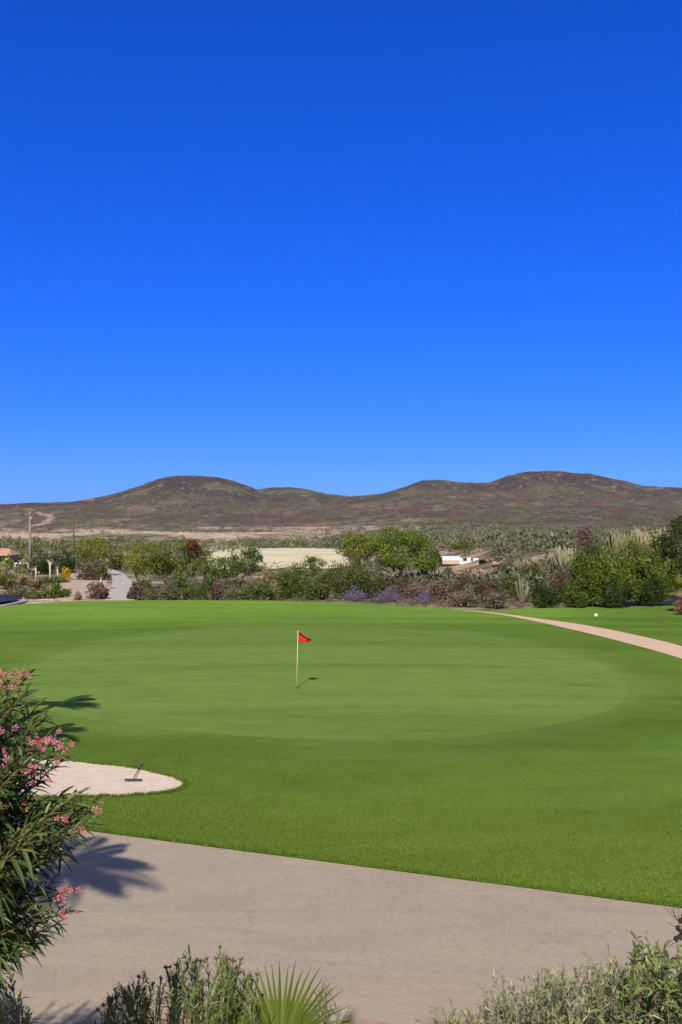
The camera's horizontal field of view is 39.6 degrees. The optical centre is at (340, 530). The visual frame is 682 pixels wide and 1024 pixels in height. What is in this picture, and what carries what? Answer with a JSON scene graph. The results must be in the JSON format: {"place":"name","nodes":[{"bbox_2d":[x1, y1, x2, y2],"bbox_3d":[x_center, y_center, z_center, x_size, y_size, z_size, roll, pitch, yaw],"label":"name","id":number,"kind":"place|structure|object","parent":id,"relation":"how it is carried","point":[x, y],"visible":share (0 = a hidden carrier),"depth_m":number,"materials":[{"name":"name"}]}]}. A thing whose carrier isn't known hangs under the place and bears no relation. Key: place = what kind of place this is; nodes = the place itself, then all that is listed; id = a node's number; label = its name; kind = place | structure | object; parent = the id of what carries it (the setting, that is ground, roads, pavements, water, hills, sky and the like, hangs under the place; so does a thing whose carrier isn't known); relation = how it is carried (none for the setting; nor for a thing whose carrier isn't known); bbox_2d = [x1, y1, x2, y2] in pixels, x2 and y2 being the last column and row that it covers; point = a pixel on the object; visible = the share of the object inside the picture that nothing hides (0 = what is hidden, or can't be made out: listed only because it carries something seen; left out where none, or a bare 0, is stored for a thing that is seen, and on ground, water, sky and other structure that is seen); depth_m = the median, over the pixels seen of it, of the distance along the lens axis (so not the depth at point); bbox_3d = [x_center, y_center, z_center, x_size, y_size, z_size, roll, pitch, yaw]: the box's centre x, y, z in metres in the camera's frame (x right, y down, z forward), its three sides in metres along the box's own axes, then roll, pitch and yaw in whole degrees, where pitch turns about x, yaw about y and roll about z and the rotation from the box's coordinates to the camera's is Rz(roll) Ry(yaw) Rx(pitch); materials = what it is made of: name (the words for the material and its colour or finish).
{"place":"outdoors","nodes":[
{"label":"outdoors","id":0,"kind":"place"},
{"bbox_2d":[0,595,22,601],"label":"pond","id":1,"kind":"structure","parent":0,"point":[3,598],"depth_m":83.95,"materials":[{"name":"blue liquid"}]},
{"bbox_2d":[58,570,106,601],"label":"bare soil","id":2,"kind":"structure","parent":0,"point":[75,584],"depth_m":106.72,"materials":[{"name":"soil"}]},
{"bbox_2d":[38,575,70,582],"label":"shrub","id":3,"kind":"object","parent":2,"relation":"on","point":[56,579],"visible":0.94,"depth_m":115.32,"materials":[{"name":"green plant"}]},
{"bbox_2d":[70,535,111,575],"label":"tree","id":4,"kind":"object","parent":2,"relation":"on","point":[87,548],"visible":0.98,"depth_m":129.55,"materials":[{"name":"green plant"}]},
{"bbox_2d":[74,557,111,579],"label":"bush","id":5,"kind":"object","parent":2,"relation":"on","point":[89,569],"visible":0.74,"depth_m":121.55,"materials":[{"name":"brown plant"}]},
{"bbox_2d":[93,565,108,582],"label":"tree","id":6,"kind":"object","parent":2,"relation":"on","point":[101,570],"visible":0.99,"depth_m":99.78,"materials":[{"name":"green plant"}]},
{"bbox_2d":[105,569,134,599],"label":"road","id":7,"kind":"structure","parent":0,"point":[119,589],"depth_m":105.77,"materials":[{"name":"concrete"}]},
{"bbox_2d":[200,548,361,568],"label":"dry field","id":8,"kind":"structure","parent":0,"point":[283,556],"depth_m":228.02,"materials":[{"name":"sand"}]},
{"bbox_2d":[0,600,681,906],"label":"lawn","id":9,"kind":"structure","parent":0,"point":[644,719],"depth_m":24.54,"materials":[{"name":"green plant"}]},
{"bbox_2d":[17,758,182,796],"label":"bunker sand","id":10,"kind":"structure","parent":9,"relation":"on","point":[100,778],"depth_m":22.65,"materials":[{"name":"sand"}]},
{"bbox_2d":[24,756,188,798],"bbox_3d":[-6.539,5.921,23.028,6.010,0.154,3.826,0,0,0],"label":"grass rim","id":11,"kind":"object","parent":9,"relation":"on","point":[184,780],"depth_m":22.00,"materials":[{"name":"plant"}]},
{"bbox_2d":[12,627,629,740],"bbox_3d":[-1.066,5.748,41.381,24.855,0.234,31.167,0,0,0],"label":"putting green","id":12,"kind":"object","parent":9,"relation":"on","point":[375,684],"visible":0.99,"depth_m":35.40,"materials":[{"name":"green plant"}]},
{"bbox_2d":[295,631,310,687],"bbox_3d":[-1.367,4.653,34.223,0.590,2.130,0.147,0,0,0],"label":"golf flag","id":13,"kind":"object","parent":12,"relation":"on","point":[301,638],"visible":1,"depth_m":34.21,"materials":[{"name":"fabric"}]},
{"bbox_2d":[47,824,681,906],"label":"grass fringe","id":14,"kind":"object","parent":9,"relation":"on","point":[439,873],"depth_m":16.86,"materials":[{"name":"plant"}]},
{"bbox_2d":[529,579,560,607],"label":"bush","id":15,"kind":"object","parent":9,"relation":"on","point":[545,596],"visible":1,"depth_m":75.30,"materials":[{"name":"green plant"}]},
{"bbox_2d":[558,574,590,607],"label":"bush","id":16,"kind":"object","parent":9,"relation":"on","point":[577,598],"visible":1,"depth_m":75.09,"materials":[{"name":"green plant"}]},
{"bbox_2d":[564,537,629,606],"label":"bush","id":17,"kind":"object","parent":9,"relation":"on","point":[594,573],"visible":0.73,"depth_m":75.93,"materials":[{"name":"green plant"}]},
{"bbox_2d":[600,570,633,607],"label":"bush","id":18,"kind":"object","parent":9,"relation":"on","point":[613,596],"visible":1,"depth_m":74.55,"materials":[{"name":"green plant"}]},
{"bbox_2d":[638,573,669,605],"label":"bush","id":19,"kind":"object","parent":9,"relation":"on","point":[651,597],"visible":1,"depth_m":75.70,"materials":[{"name":"green plant"}]},
{"bbox_2d":[0,828,681,1023],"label":"concrete track","id":20,"kind":"structure","parent":0,"point":[391,946],"depth_m":14.29,"materials":[{"name":"concrete"}]},
{"bbox_2d":[0,471,681,907],"bbox_3d":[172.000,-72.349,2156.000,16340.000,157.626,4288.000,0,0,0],"label":"terrain","id":21,"kind":"structure","parent":0,"point":[552,491],"depth_m":1477.08,"materials":[{"name":"soil"}]},
{"bbox_2d":[0,548,19,564],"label":"house","id":22,"kind":"structure","parent":21,"relation":"on","point":[5,552],"depth_m":163.65,"materials":[{"name":"paint"}]},
{"bbox_2d":[11,574,34,587],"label":"agave","id":23,"kind":"object","parent":21,"relation":"on","point":[20,581],"visible":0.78,"depth_m":104.91,"materials":[{"name":"green plant"}]},
{"bbox_2d":[25,558,46,581],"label":"white trunk tree","id":24,"kind":"object","parent":21,"relation":"on","point":[35,563],"visible":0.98,"depth_m":117.91,"materials":[{"name":"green plant"}]},
{"bbox_2d":[26,579,46,589],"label":"agave","id":25,"kind":"object","parent":21,"relation":"on","point":[38,583],"visible":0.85,"depth_m":99.64,"materials":[{"name":"green plant"}]},
{"bbox_2d":[36,551,62,577],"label":"white trunk tree","id":26,"kind":"object","parent":21,"relation":"on","point":[49,556],"visible":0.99,"depth_m":117.91,"materials":[{"name":"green plant"}]},
{"bbox_2d":[106,548,124,569],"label":"bush","id":27,"kind":"object","parent":21,"relation":"on","point":[115,565],"visible":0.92,"depth_m":149.59,"materials":[{"name":"green plant"}]},
{"bbox_2d":[114,540,170,581],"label":"tree","id":28,"kind":"object","parent":21,"relation":"on","point":[139,564],"visible":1,"depth_m":101.23,"materials":[{"name":"green plant"}]},
{"bbox_2d":[136,573,152,590],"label":"shrub","id":29,"kind":"object","parent":21,"relation":"on","point":[143,583],"visible":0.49,"depth_m":95.76,"materials":[{"name":"green plant"}]},
{"bbox_2d":[150,550,178,586],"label":"tree","id":30,"kind":"object","parent":21,"relation":"on","point":[168,569],"visible":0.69,"depth_m":103.79,"materials":[{"name":"green plant"}]},
{"bbox_2d":[169,568,190,591],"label":"shrub","id":31,"kind":"object","parent":21,"relation":"on","point":[181,583],"visible":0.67,"depth_m":95.78,"materials":[{"name":"green plant"}]},
{"bbox_2d":[171,538,216,583],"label":"tree","id":32,"kind":"object","parent":21,"relation":"on","point":[191,546],"visible":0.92,"depth_m":105.38,"materials":[{"name":"green plant"}]},
{"bbox_2d":[200,571,218,593],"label":"shrub","id":33,"kind":"object","parent":21,"relation":"on","point":[208,581],"visible":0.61,"depth_m":94.76,"materials":[{"name":"green plant"}]},
{"bbox_2d":[193,554,251,587],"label":"tree","id":34,"kind":"object","parent":21,"relation":"on","point":[215,568],"visible":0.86,"depth_m":102.50,"materials":[{"name":"green plant"}]},
{"bbox_2d":[0,526,449,574],"bbox_3d":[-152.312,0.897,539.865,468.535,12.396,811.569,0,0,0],"label":"green scrub","id":35,"kind":"object","parent":21,"relation":"on","point":[37,540],"visible":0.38,"depth_m":325.36,"materials":[{"name":"green plant"}]},
{"bbox_2d":[227,545,266,584],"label":"tree","id":36,"kind":"object","parent":21,"relation":"on","point":[251,569],"visible":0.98,"depth_m":100.67,"materials":[{"name":"green plant"}]},
{"bbox_2d":[259,566,284,586],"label":"shrub","id":37,"kind":"object","parent":21,"relation":"on","point":[266,572],"visible":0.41,"depth_m":97.57,"materials":[{"name":"beige plant"}]},
{"bbox_2d":[300,555,327,586],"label":"tree","id":38,"kind":"object","parent":21,"relation":"on","point":[312,561],"visible":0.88,"depth_m":96.72,"materials":[{"name":"green plant"}]},
{"bbox_2d":[0,523,649,579],"bbox_3d":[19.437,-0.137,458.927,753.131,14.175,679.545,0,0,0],"label":"dry scrub","id":39,"kind":"object","parent":21,"relation":"on","point":[3,571],"visible":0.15,"depth_m":231.83,"materials":[{"name":"beige plant"}]},
{"bbox_2d":[136,579,531,602],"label":"grey undergrowth","id":40,"kind":"object","parent":21,"relation":"on","point":[301,598],"visible":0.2,"depth_m":86.59,"materials":[{"name":"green plant"}]},
{"bbox_2d":[0,470,681,534],"bbox_3d":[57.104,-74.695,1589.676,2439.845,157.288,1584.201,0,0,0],"label":"hill scrub","id":41,"kind":"object","parent":21,"relation":"on","point":[293,514],"visible":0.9,"depth_m":1214.90,"materials":[{"name":"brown plant"}]},
{"bbox_2d":[0,514,681,575],"bbox_3d":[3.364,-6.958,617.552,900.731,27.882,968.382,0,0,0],"label":"grey scrub","id":42,"kind":"object","parent":21,"relation":"on","point":[115,552],"visible":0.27,"depth_m":329.09,"materials":[{"name":"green plant"}]},
{"bbox_2d":[10,540,681,599],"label":"olive undergrowth","id":43,"kind":"object","parent":21,"relation":"on","point":[224,583],"visible":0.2,"depth_m":112.34,"materials":[{"name":"green plant"}]},
{"bbox_2d":[340,585,367,600],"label":"lavender bush","id":44,"kind":"object","parent":21,"relation":"on","point":[355,596],"visible":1,"depth_m":85.84,"materials":[{"name":"purple plant"}]},
{"bbox_2d":[333,529,377,570],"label":"tree","id":45,"kind":"object","parent":21,"relation":"on","point":[359,542],"visible":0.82,"depth_m":117.31,"materials":[{"name":"green plant"}]},
{"bbox_2d":[367,572,385,594],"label":"shrub","id":46,"kind":"object","parent":21,"relation":"on","point":[380,580],"visible":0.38,"depth_m":92.85,"materials":[{"name":"green plant"}]},
{"bbox_2d":[372,586,403,601],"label":"lavender bush","id":47,"kind":"object","parent":21,"relation":"on","point":[385,598],"visible":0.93,"depth_m":84.74,"materials":[{"name":"purple plant"}]},
{"bbox_2d":[331,556,450,584],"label":"green scrub","id":48,"kind":"object","parent":21,"relation":"on","point":[378,570],"visible":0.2,"depth_m":132.13,"materials":[{"name":"green plant"}]},
{"bbox_2d":[380,575,410,594],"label":"shrub","id":49,"kind":"object","parent":21,"relation":"on","point":[394,583],"visible":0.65,"depth_m":91.66,"materials":[{"name":"brown plant"}]},
{"bbox_2d":[366,525,429,578],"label":"tree","id":50,"kind":"object","parent":21,"relation":"on","point":[400,563],"visible":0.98,"depth_m":107.15,"materials":[{"name":"green plant"}]},
{"bbox_2d":[404,579,433,597],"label":"shrub","id":51,"kind":"object","parent":21,"relation":"on","point":[416,588],"visible":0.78,"depth_m":87.58,"materials":[{"name":"brown plant"}]},
{"bbox_2d":[415,591,434,602],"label":"lavender bush","id":52,"kind":"object","parent":21,"relation":"on","point":[422,598],"visible":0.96,"depth_m":83.00,"materials":[{"name":"purple plant"}]},
{"bbox_2d":[412,542,439,574],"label":"tree","id":53,"kind":"object","parent":21,"relation":"on","point":[422,566],"visible":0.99,"depth_m":105.70,"materials":[{"name":"green plant"}]},
{"bbox_2d":[425,572,457,600],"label":"shrub","id":54,"kind":"object","parent":21,"relation":"on","point":[436,589],"visible":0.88,"depth_m":83.83,"materials":[{"name":"brown plant"}]},
{"bbox_2d":[440,556,479,563],"bbox_3d":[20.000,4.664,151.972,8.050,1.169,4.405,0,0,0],"label":"house","id":55,"kind":"structure","parent":21,"relation":"on","point":[451,560],"depth_m":149.82,"materials":[{"name":"paint"}]},
{"bbox_2d":[394,595,527,607],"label":"mauve undergrowth","id":56,"kind":"object","parent":21,"relation":"on","point":[449,605],"visible":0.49,"depth_m":80.99,"materials":[{"name":"brown plant"}]},
{"bbox_2d":[449,542,474,552],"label":"tree","id":57,"kind":"object","parent":21,"relation":"on","point":[459,546],"visible":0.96,"depth_m":175.04,"materials":[{"name":"green plant"}]},
{"bbox_2d":[447,569,480,596],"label":"shrub","id":58,"kind":"object","parent":21,"relation":"on","point":[463,581],"visible":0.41,"depth_m":83.72,"materials":[{"name":"brown plant"}]},
{"bbox_2d":[446,583,482,605],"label":"shrub","id":59,"kind":"object","parent":21,"relation":"on","point":[460,597],"visible":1,"depth_m":78.55,"materials":[{"name":"brown plant"}]},
{"bbox_2d":[362,545,576,598],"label":"brown undergrowth","id":60,"kind":"object","parent":21,"relation":"on","point":[402,592],"visible":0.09,"depth_m":92.66,"materials":[{"name":"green plant"}]},
{"bbox_2d":[476,576,502,601],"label":"shrub","id":61,"kind":"object","parent":21,"relation":"on","point":[487,587],"visible":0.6,"depth_m":81.86,"materials":[{"name":"brown plant"}]},
{"bbox_2d":[484,586,511,606],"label":"shrub","id":62,"kind":"object","parent":21,"relation":"on","point":[498,599],"visible":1,"depth_m":77.13,"materials":[{"name":"brown plant"}]},
{"bbox_2d":[317,520,680,560],"bbox_3d":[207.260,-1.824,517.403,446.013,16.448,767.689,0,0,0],"label":"green scrub","id":63,"kind":"object","parent":21,"relation":"on","point":[548,535],"visible":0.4,"depth_m":338.69,"materials":[{"name":"green plant"}]},
{"bbox_2d":[500,573,520,598],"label":"shrub","id":64,"kind":"object","parent":21,"relation":"on","point":[509,583],"visible":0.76,"depth_m":87.82,"materials":[{"name":"green plant"}]},
{"bbox_2d":[515,579,528,601],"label":"candelabra cactus","id":65,"kind":"object","parent":21,"relation":"on","point":[520,597],"visible":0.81,"depth_m":83.79,"materials":[{"name":"plant"}]},
{"bbox_2d":[517,560,547,578],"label":"shrub","id":66,"kind":"object","parent":21,"relation":"on","point":[534,569],"visible":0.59,"depth_m":103.59,"materials":[{"name":"green plant"}]},
{"bbox_2d":[411,535,681,590],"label":"green scrub","id":67,"kind":"object","parent":21,"relation":"on","point":[494,574],"visible":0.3,"depth_m":109.35,"materials":[{"name":"green plant"}]},
{"bbox_2d":[548,562,567,602],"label":"shrub","id":68,"kind":"object","parent":21,"relation":"on","point":[559,582],"visible":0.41,"depth_m":83.76,"materials":[{"name":"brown plant"}]},
{"bbox_2d":[548,545,579,571],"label":"candelabra cactus","id":69,"kind":"object","parent":21,"relation":"on","point":[558,555],"visible":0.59,"depth_m":103.79,"materials":[{"name":"plant"}]},
{"bbox_2d":[575,521,596,554],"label":"bush","id":70,"kind":"object","parent":21,"relation":"on","point":[582,536],"visible":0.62,"depth_m":111.89,"materials":[{"name":"brown plant"}]},
{"bbox_2d":[601,529,628,554],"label":"candelabra cactus","id":71,"kind":"object","parent":21,"relation":"on","point":[616,538],"visible":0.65,"depth_m":113.70,"materials":[{"name":"plant"}]},
{"bbox_2d":[627,526,651,553],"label":"candelabra cactus","id":72,"kind":"object","parent":21,"relation":"on","point":[638,533],"visible":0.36,"depth_m":113.69,"materials":[{"name":"plant"}]},
{"bbox_2d":[604,527,680,604],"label":"bush","id":73,"kind":"object","parent":21,"relation":"on","point":[640,572],"visible":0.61,"depth_m":77.90,"materials":[{"name":"green plant"}]},
{"bbox_2d":[649,515,681,575],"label":"tree","id":74,"kind":"object","parent":21,"relation":"on","point":[671,543],"visible":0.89,"depth_m":79.56,"materials":[{"name":"green plant"}]},
{"bbox_2d":[0,0,681,503],"label":"sky","id":75,"kind":"structure","parent":0,"point":[346,247],"materials":[{"name":"blue"}]},
{"bbox_2d":[9,1011,674,1023],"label":"planted bank","id":76,"kind":"structure","parent":0,"point":[361,1021],"depth_m":11.63,"materials":[{"name":"soil"}]},
{"bbox_2d":[0,973,40,1023],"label":"leafy plant","id":77,"kind":"object","parent":76,"relation":"on","point":[6,1012],"visible":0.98,"depth_m":6.65,"materials":[{"name":"green plant"}]},
{"bbox_2d":[0,664,108,1008],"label":"oleander","id":78,"kind":"object","parent":76,"relation":"on","point":[30,845],"visible":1,"depth_m":4.77,"materials":[{"name":"green plant"}]},
{"bbox_2d":[81,943,268,1023],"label":"seedhead shrub","id":79,"kind":"object","parent":76,"relation":"on","point":[190,1001],"visible":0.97,"depth_m":6.70,"materials":[{"name":"green plant"}]},
{"bbox_2d":[203,960,360,1023],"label":"fan palm","id":80,"kind":"object","parent":76,"relation":"on","point":[286,1009],"visible":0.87,"depth_m":6.66,"materials":[{"name":"green plant"}]},
{"bbox_2d":[297,974,358,1023],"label":"twiggy shrub","id":81,"kind":"object","parent":76,"relation":"on","point":[320,997],"visible":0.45,"depth_m":7.39,"materials":[{"name":"green plant"}]},
{"bbox_2d":[409,963,582,1023],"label":"pale shrub","id":82,"kind":"object","parent":76,"relation":"on","point":[508,1014],"visible":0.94,"depth_m":6.61,"materials":[{"name":"green plant"}]},
{"bbox_2d":[522,943,676,1023],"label":"pale shrub","id":83,"kind":"object","parent":76,"relation":"on","point":[602,982],"visible":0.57,"depth_m":6.73,"materials":[{"name":"green plant"}]},
{"bbox_2d":[586,930,681,1023],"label":"dark leaved shrub","id":84,"kind":"object","parent":76,"relation":"on","point":[662,979],"visible":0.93,"depth_m":6.26,"materials":[{"name":"green plant"}]},
{"bbox_2d":[654,902,681,953],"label":"seed stalk","id":85,"kind":"object","parent":76,"relation":"on","point":[678,936],"visible":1,"depth_m":6.30,"materials":[{"name":"plant"}]},
{"bbox_2d":[453,609,681,658],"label":"cart path","id":86,"kind":"structure","parent":0,"point":[675,650],"depth_m":52.94,"materials":[{"name":"concrete"}]},
{"label":"ground","id":87,"kind":"structure","parent":0,"visible":0},
{"bbox_2d":[0,586,31,596],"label":"shrub","id":88,"kind":"object","parent":87,"relation":"on","point":[17,592],"visible":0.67,"depth_m":91.69,"materials":[{"name":"green plant"}]},
{"bbox_2d":[23,508,35,571],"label":"utility pole","id":89,"kind":"object","parent":87,"relation":"on","point":[29,514],"visible":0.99,"depth_m":144.81,"materials":[{"name":"brown wood"}]},
{"bbox_2d":[22,587,45,599],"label":"shrub","id":90,"kind":"object","parent":87,"relation":"on","point":[35,594],"visible":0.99,"depth_m":88.78,"materials":[{"name":"green plant"}]},
{"bbox_2d":[28,552,54,574],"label":"tree","id":91,"kind":"object","parent":87,"relation":"on","point":[44,569],"visible":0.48,"depth_m":139.44,"materials":[{"name":"green plant"}]},
{"bbox_2d":[41,585,68,598],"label":"shrub","id":92,"kind":"object","parent":87,"relation":"on","point":[54,592],"visible":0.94,"depth_m":89.60,"materials":[{"name":"green plant"}]},
{"bbox_2d":[55,550,76,573],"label":"tree","id":93,"kind":"object","parent":87,"relation":"on","point":[66,563],"visible":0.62,"depth_m":141.86,"materials":[{"name":"green plant"}]},
{"bbox_2d":[85,580,110,598],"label":"shrub","id":94,"kind":"object","parent":87,"relation":"on","point":[100,592],"visible":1,"depth_m":87.65,"materials":[{"name":"brown plant"}]},
{"bbox_2d":[126,582,144,599],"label":"shrub","id":95,"kind":"object","parent":87,"relation":"on","point":[135,592],"visible":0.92,"depth_m":87.82,"materials":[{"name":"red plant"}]},
{"bbox_2d":[141,584,163,599],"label":"shrub","id":96,"kind":"object","parent":87,"relation":"on","point":[150,593],"visible":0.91,"depth_m":85.89,"materials":[{"name":"green plant"}]},
{"bbox_2d":[156,578,183,599],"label":"shrub","id":97,"kind":"object","parent":87,"relation":"on","point":[169,590],"visible":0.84,"depth_m":87.49,"materials":[{"name":"green plant"}]},
{"bbox_2d":[178,581,209,599],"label":"shrub","id":98,"kind":"object","parent":87,"relation":"on","point":[199,592],"visible":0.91,"depth_m":85.63,"materials":[{"name":"green plant"}]},
{"bbox_2d":[208,579,224,599],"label":"shrub","id":99,"kind":"object","parent":87,"relation":"on","point":[216,593],"visible":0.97,"depth_m":85.80,"materials":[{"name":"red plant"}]},
{"bbox_2d":[223,582,242,599],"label":"shrub","id":100,"kind":"object","parent":87,"relation":"on","point":[231,593],"visible":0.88,"depth_m":85.64,"materials":[{"name":"green plant"}]},
{"bbox_2d":[239,575,267,599],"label":"shrub","id":101,"kind":"object","parent":87,"relation":"on","point":[250,593],"visible":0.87,"depth_m":85.58,"materials":[{"name":"green plant"}]},
{"bbox_2d":[255,579,276,599],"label":"shrub","id":102,"kind":"object","parent":87,"relation":"on","point":[269,589],"visible":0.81,"depth_m":85.66,"materials":[{"name":"green plant"}]},
{"bbox_2d":[270,561,307,597],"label":"shrub","id":103,"kind":"object","parent":87,"relation":"on","point":[290,583],"visible":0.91,"depth_m":89.49,"materials":[{"name":"green plant"}]},
{"bbox_2d":[297,571,331,599],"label":"shrub","id":104,"kind":"object","parent":87,"relation":"on","point":[310,593],"visible":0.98,"depth_m":87.55,"materials":[{"name":"green plant"}]},
{"bbox_2d":[321,551,380,598],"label":"bush","id":105,"kind":"object","parent":87,"relation":"on","point":[342,582],"visible":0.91,"depth_m":88.21,"materials":[{"name":"green plant"}]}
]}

